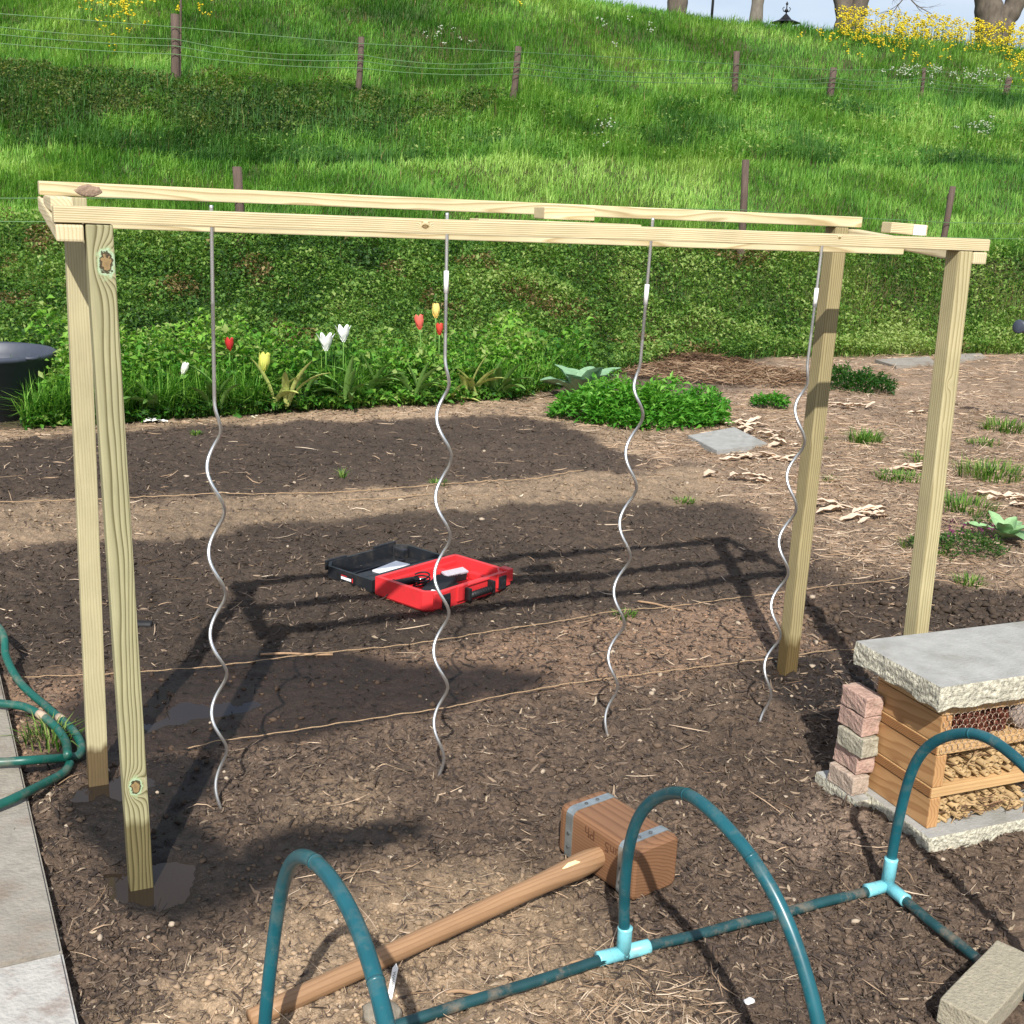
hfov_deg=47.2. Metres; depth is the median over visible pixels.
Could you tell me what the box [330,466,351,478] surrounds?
grass tuft
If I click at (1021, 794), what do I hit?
reed
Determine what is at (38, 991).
path slab
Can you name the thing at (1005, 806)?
reed
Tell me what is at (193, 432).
grass tuft
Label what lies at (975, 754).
bark shreds
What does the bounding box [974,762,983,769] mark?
reed
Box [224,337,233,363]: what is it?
tulip
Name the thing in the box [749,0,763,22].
bare tree
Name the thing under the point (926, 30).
rapeseed
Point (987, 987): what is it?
brick
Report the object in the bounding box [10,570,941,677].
twine
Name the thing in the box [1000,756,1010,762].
reed
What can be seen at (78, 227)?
trellis frame
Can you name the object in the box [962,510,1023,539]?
mullein plant
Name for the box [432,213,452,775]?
spiral stake
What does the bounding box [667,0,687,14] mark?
bare tree
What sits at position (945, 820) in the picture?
reed
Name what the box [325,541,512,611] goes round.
tool case
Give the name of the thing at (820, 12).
sky
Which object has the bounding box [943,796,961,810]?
reed
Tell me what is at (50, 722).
garden hose
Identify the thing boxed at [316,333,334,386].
tulip
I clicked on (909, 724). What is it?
insect hotel
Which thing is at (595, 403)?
herb plant
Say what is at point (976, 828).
concrete base
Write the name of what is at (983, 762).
reed
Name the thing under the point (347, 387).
tulip leaves
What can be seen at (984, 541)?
dead nettle
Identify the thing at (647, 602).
stick
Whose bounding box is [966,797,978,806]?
reed
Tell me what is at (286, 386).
tulip leaves
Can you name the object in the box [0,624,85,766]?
garden hose
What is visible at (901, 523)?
twine
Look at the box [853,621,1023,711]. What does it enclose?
cover slab
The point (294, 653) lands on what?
stick
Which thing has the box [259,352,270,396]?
tulip
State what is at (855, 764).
brick
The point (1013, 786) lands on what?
reed
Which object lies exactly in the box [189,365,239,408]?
tulip leaves
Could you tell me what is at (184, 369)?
tulip
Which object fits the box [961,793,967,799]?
reed
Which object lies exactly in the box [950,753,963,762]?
reed
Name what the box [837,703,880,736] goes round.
brick
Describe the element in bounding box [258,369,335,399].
tulip leaves
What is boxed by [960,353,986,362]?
paving slab
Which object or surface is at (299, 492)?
twine
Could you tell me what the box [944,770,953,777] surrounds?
reed
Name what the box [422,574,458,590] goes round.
battery charger
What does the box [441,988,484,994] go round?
stick
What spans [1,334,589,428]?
bed grass
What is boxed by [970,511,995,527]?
dead nettle
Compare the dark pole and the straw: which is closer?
the straw
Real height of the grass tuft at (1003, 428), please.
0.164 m
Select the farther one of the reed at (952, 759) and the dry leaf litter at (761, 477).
the dry leaf litter at (761, 477)
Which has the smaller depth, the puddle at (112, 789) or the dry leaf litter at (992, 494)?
the puddle at (112, 789)
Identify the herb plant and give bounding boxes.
[543,369,733,430]
[682,383,733,406]
[747,389,791,408]
[830,359,899,395]
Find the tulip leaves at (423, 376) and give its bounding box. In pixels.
[392,361,450,396]
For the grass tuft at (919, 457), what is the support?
on the ground at (330, 672)
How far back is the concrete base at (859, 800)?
4.43 m
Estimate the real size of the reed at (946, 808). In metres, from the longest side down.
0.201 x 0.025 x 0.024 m
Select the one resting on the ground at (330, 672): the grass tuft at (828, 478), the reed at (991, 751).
the grass tuft at (828, 478)
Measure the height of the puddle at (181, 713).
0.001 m
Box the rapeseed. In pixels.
[78,0,1023,86]
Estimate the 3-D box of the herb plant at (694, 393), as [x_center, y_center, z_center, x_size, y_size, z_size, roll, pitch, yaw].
[2.131,-1.286,13.101,0.712,0.335,0.609,2,15,0]
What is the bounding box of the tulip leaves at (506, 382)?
[467,359,530,393]
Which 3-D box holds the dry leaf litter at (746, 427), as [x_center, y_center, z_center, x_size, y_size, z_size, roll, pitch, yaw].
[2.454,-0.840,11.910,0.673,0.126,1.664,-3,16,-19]
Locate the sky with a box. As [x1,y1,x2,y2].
[595,0,1023,49]
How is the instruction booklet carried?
in the tool case
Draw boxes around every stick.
[260,652,332,655]
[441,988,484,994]
[565,959,583,964]
[637,600,681,610]
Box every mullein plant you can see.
[541,364,620,392]
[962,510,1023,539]
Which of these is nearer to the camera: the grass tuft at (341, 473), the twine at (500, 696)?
the twine at (500, 696)
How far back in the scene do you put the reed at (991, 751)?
4.20 m
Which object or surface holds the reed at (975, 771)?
on the insect hotel
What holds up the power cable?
in the tool case
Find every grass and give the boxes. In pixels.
[0,0,1023,418]
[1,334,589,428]
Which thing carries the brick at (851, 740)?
on the brick at (855, 764)
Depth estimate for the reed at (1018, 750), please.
4.24 m
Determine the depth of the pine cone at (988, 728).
4.17 m
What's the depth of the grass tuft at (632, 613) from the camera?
6.33 m
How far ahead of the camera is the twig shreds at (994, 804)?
4.24 m
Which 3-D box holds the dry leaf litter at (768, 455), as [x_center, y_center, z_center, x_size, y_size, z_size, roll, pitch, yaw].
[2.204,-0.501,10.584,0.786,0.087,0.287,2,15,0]
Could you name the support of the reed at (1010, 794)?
on the reed
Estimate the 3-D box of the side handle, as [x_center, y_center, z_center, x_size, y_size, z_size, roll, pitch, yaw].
[-0.569,0.382,6.474,0.205,0.052,0.052,-8,18,-35]
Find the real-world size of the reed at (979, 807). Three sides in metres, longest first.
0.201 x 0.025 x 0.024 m
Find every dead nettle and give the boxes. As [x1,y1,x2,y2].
[905,518,1011,560]
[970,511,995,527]
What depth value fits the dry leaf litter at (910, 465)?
10.36 m
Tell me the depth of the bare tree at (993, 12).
47.33 m
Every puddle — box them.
[70,776,154,801]
[102,862,195,909]
[144,701,261,732]
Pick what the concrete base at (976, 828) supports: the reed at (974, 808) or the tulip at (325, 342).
the reed at (974, 808)
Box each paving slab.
[688,427,766,454]
[875,356,933,368]
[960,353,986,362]
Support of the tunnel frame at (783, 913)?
on the ground at (330, 672)
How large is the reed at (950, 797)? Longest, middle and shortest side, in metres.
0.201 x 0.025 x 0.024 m
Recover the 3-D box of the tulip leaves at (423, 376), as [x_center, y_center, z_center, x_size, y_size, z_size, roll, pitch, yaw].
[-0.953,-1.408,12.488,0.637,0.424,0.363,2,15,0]
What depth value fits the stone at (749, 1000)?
3.25 m
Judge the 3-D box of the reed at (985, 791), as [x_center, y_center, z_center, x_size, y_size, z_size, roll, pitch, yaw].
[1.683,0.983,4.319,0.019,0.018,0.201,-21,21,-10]
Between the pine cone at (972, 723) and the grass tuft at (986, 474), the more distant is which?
the grass tuft at (986, 474)
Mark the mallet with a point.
(593, 828)
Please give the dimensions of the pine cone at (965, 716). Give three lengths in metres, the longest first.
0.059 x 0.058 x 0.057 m
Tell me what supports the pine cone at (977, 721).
on the pine cone
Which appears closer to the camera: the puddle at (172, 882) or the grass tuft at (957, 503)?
the puddle at (172, 882)
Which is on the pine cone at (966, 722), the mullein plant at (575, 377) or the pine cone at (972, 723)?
the pine cone at (972, 723)
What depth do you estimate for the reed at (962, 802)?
4.19 m
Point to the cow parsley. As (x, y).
(650, 29)
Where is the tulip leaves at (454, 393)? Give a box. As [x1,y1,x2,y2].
[437,383,480,401]
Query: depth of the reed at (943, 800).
4.18 m
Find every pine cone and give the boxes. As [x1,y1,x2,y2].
[951,717,959,727]
[953,713,965,720]
[955,717,968,727]
[961,712,971,719]
[961,718,974,727]
[968,710,978,720]
[972,723,984,730]
[974,715,979,725]
[980,712,987,723]
[982,708,994,716]
[986,720,993,731]
[987,712,995,725]
[990,707,1002,715]
[990,712,1003,723]
[994,721,1005,731]
[1002,707,1008,721]
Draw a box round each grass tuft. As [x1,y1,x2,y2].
[1,710,84,752]
[189,429,202,435]
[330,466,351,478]
[427,479,449,485]
[613,606,637,620]
[673,494,695,504]
[821,474,841,481]
[838,426,887,444]
[872,467,920,483]
[897,533,958,555]
[899,450,922,462]
[943,487,1007,515]
[947,571,990,588]
[949,454,1023,483]
[964,436,1003,447]
[977,415,1023,434]
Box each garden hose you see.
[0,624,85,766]
[0,699,71,759]
[0,759,73,809]
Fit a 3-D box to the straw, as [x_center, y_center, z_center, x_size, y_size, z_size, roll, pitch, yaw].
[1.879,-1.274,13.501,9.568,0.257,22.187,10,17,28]
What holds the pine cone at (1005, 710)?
on the pine cone at (999, 727)
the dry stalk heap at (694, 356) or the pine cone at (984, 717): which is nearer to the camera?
the pine cone at (984, 717)
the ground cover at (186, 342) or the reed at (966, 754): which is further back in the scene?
the ground cover at (186, 342)
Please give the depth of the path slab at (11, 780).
4.39 m
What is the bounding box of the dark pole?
[711,0,713,17]
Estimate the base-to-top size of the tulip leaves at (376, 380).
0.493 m
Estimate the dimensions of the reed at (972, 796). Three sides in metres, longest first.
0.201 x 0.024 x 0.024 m
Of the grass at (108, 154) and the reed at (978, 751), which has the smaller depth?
the reed at (978, 751)
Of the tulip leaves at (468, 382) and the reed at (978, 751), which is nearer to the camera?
the reed at (978, 751)
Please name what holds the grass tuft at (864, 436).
on the ground at (330, 672)
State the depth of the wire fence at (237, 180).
20.13 m
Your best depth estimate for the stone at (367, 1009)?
3.15 m
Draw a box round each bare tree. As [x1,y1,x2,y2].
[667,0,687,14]
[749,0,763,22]
[833,0,941,33]
[974,0,1023,49]
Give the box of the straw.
[0,344,1023,1023]
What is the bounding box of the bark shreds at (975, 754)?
[946,741,1023,767]
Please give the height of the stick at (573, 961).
0.016 m
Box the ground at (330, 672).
[0,0,1023,1023]
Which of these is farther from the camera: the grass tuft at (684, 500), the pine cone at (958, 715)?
the grass tuft at (684, 500)
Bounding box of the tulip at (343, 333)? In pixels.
[335,325,350,365]
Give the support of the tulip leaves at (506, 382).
on the ground at (330, 672)
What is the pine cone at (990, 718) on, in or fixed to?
on the pine cone at (988, 728)
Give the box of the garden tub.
[0,342,56,422]
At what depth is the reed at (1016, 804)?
4.30 m
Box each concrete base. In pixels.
[815,770,870,807]
[863,781,1023,851]
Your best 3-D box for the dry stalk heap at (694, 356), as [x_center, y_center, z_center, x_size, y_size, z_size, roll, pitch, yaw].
[2.683,-2.193,16.824,1.822,0.288,1.034,2,15,0]
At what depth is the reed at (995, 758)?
4.22 m
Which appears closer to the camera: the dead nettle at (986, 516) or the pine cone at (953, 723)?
the pine cone at (953, 723)
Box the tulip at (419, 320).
[413,314,423,382]
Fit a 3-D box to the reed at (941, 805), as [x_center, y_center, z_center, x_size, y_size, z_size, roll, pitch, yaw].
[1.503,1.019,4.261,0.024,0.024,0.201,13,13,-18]
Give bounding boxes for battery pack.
[440,567,468,581]
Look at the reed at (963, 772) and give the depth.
4.16 m
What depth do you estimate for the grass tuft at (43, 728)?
4.61 m
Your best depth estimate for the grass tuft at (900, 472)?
9.96 m
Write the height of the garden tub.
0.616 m
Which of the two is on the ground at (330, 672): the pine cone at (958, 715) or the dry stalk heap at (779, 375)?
the dry stalk heap at (779, 375)
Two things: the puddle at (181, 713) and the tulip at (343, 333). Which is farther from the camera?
the tulip at (343, 333)
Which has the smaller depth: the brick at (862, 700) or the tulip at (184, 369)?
the brick at (862, 700)
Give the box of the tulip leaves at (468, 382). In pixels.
[458,356,502,396]
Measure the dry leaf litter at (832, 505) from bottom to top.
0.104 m
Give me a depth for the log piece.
4.20 m
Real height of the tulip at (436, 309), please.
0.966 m
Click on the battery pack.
(459, 574)
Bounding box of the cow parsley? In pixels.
[423,16,1008,156]
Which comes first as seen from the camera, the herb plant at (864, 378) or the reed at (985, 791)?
the reed at (985, 791)
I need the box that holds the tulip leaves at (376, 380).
[329,350,404,393]
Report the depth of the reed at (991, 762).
4.21 m
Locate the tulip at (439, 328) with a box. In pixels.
[428,323,442,381]
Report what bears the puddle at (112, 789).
on the ground at (330, 672)
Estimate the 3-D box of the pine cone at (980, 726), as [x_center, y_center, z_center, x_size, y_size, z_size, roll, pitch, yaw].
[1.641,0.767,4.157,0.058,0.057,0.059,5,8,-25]
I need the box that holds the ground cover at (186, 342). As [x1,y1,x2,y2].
[0,56,1023,429]
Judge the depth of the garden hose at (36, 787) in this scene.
4.13 m
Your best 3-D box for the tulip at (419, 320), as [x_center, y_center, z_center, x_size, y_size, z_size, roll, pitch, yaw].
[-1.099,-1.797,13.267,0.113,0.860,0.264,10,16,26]
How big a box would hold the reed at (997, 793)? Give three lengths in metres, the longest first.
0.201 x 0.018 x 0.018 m
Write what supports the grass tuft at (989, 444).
on the ground at (330, 672)
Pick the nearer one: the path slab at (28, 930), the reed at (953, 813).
the path slab at (28, 930)
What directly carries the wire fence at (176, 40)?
on the ground at (330, 672)
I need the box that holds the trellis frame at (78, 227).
[38,181,989,890]
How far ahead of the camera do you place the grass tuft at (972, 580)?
7.19 m
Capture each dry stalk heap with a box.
[621,357,833,386]
[648,350,760,365]
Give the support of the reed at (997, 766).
on the reed at (997, 771)
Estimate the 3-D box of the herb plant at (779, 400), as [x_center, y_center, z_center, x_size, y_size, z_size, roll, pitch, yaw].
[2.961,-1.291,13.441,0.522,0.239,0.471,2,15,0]
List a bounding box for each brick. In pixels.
[827,761,869,795]
[833,741,874,774]
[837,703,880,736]
[837,725,878,758]
[841,682,883,717]
[936,941,1023,1023]
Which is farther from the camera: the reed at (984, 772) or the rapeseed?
the rapeseed
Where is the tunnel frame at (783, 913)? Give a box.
[258,728,1023,1023]
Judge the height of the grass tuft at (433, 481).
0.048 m
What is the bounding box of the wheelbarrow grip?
[1012,319,1023,333]
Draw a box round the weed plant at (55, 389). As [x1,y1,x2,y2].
[36,375,70,401]
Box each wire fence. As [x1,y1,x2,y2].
[0,0,1023,100]
[0,160,1023,306]
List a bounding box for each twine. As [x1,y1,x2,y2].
[0,470,582,501]
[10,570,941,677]
[188,649,853,748]
[339,494,433,500]
[734,414,1023,586]
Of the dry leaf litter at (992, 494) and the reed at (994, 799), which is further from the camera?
the dry leaf litter at (992, 494)
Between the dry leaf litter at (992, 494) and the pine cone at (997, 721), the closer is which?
the pine cone at (997, 721)
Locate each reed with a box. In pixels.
[939,801,944,808]
[939,809,950,818]
[939,815,947,822]
[940,796,947,803]
[941,804,949,812]
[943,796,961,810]
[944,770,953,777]
[944,774,953,780]
[945,794,953,800]
[945,804,960,817]
[946,754,958,764]
[946,760,960,771]
[948,765,966,776]
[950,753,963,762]
[953,794,961,802]
[955,753,975,768]
[958,750,976,761]
[958,798,965,805]
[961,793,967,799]
[962,762,978,773]
[963,792,976,800]
[965,769,970,776]
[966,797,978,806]
[970,749,981,758]
[970,805,983,814]
[973,803,983,810]
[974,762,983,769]
[975,758,988,767]
[976,767,989,776]
[979,748,989,758]
[980,788,988,794]
[981,747,995,754]
[981,757,994,766]
[986,788,998,802]
[987,788,999,795]
[990,754,999,762]
[992,763,1000,769]
[992,767,1000,774]
[994,749,1003,757]
[996,785,1004,792]
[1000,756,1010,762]
[1000,801,1011,810]
[1001,763,1011,770]
[1004,784,1015,791]
[1004,789,1016,799]
[1006,787,1023,797]
[1007,783,1018,790]
[1008,743,1020,752]
[1010,800,1020,809]
[1012,742,1023,750]
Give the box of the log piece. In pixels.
[1003,704,1023,727]
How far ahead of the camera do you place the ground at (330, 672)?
5.83 m
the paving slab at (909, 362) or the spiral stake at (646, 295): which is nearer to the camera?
the spiral stake at (646, 295)
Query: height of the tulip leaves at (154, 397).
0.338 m
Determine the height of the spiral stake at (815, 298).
2.089 m
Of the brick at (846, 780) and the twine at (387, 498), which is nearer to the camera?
the brick at (846, 780)
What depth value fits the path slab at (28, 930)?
3.52 m
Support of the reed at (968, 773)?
on the insect hotel
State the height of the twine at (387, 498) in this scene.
0.018 m
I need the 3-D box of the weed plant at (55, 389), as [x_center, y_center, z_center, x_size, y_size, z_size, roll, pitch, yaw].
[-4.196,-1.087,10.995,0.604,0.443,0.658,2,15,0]
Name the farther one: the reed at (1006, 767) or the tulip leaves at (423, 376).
the tulip leaves at (423, 376)
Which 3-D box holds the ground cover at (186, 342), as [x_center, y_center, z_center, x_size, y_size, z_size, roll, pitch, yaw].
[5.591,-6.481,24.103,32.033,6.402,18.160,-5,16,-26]
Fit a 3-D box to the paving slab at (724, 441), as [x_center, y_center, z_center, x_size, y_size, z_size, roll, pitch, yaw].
[2.052,-0.681,11.313,0.660,0.065,1.150,-1,15,-12]
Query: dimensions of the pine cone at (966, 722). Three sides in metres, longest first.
0.059 x 0.058 x 0.057 m
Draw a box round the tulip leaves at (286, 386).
[236,358,327,405]
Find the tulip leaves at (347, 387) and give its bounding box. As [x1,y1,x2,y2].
[308,356,368,402]
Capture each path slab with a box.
[0,677,24,797]
[0,797,62,967]
[0,954,77,1023]
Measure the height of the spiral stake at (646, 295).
2.154 m
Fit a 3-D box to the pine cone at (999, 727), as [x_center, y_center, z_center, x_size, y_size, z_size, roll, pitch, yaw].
[1.737,0.758,4.203,0.059,0.057,0.058,2,44,4]
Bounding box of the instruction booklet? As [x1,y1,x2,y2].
[372,561,409,572]
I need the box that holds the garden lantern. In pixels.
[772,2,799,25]
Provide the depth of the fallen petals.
11.04 m
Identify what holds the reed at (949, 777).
on the insect hotel
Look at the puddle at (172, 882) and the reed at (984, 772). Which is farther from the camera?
the reed at (984, 772)
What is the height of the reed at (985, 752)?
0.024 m
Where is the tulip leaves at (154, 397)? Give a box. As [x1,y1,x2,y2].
[122,380,158,410]
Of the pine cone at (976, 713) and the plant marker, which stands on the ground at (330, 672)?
the plant marker
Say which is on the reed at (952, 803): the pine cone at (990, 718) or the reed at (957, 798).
the reed at (957, 798)
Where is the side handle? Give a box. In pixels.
[392,577,424,584]
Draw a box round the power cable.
[412,571,430,586]
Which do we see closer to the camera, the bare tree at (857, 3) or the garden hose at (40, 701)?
the garden hose at (40, 701)
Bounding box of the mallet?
[246,791,677,1023]
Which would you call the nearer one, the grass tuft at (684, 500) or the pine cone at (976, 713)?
the pine cone at (976, 713)
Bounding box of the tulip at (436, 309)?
[431,303,439,374]
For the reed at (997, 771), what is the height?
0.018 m
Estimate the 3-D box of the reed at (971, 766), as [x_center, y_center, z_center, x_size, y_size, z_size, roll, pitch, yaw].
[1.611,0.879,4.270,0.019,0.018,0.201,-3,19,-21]
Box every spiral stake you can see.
[205,205,228,808]
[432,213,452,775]
[604,218,654,734]
[759,246,823,721]
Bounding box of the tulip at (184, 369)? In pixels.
[176,362,188,405]
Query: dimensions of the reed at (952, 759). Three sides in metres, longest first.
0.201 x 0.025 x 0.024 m
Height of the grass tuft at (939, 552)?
0.102 m
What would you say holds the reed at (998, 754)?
on the reed
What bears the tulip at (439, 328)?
on the ground at (330, 672)
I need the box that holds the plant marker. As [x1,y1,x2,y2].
[388,964,397,998]
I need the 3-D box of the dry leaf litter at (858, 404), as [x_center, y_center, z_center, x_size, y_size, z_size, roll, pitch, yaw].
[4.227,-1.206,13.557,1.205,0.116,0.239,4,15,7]
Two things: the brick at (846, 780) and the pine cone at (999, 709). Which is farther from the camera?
the brick at (846, 780)
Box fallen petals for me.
[144,417,167,422]
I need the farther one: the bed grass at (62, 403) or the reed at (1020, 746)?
the bed grass at (62, 403)
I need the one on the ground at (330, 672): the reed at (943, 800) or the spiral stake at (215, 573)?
the spiral stake at (215, 573)
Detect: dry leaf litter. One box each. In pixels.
[703,469,777,485]
[707,416,800,447]
[719,451,795,462]
[816,498,888,522]
[828,401,927,413]
[887,462,950,470]
[972,490,1023,505]
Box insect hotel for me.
[866,676,1023,827]
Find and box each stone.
[362,1000,401,1023]
[743,997,754,1004]
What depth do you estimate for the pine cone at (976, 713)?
4.11 m
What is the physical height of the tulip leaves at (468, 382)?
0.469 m
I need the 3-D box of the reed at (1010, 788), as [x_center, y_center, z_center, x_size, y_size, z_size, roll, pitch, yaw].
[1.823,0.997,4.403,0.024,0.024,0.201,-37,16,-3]
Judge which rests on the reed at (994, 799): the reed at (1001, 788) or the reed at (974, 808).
the reed at (1001, 788)
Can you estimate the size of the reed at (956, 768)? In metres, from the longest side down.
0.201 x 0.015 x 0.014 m
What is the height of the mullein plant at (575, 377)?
0.417 m
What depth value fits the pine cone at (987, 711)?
4.15 m
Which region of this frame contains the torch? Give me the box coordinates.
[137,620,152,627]
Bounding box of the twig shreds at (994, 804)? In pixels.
[940,782,1023,823]
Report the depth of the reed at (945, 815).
4.20 m

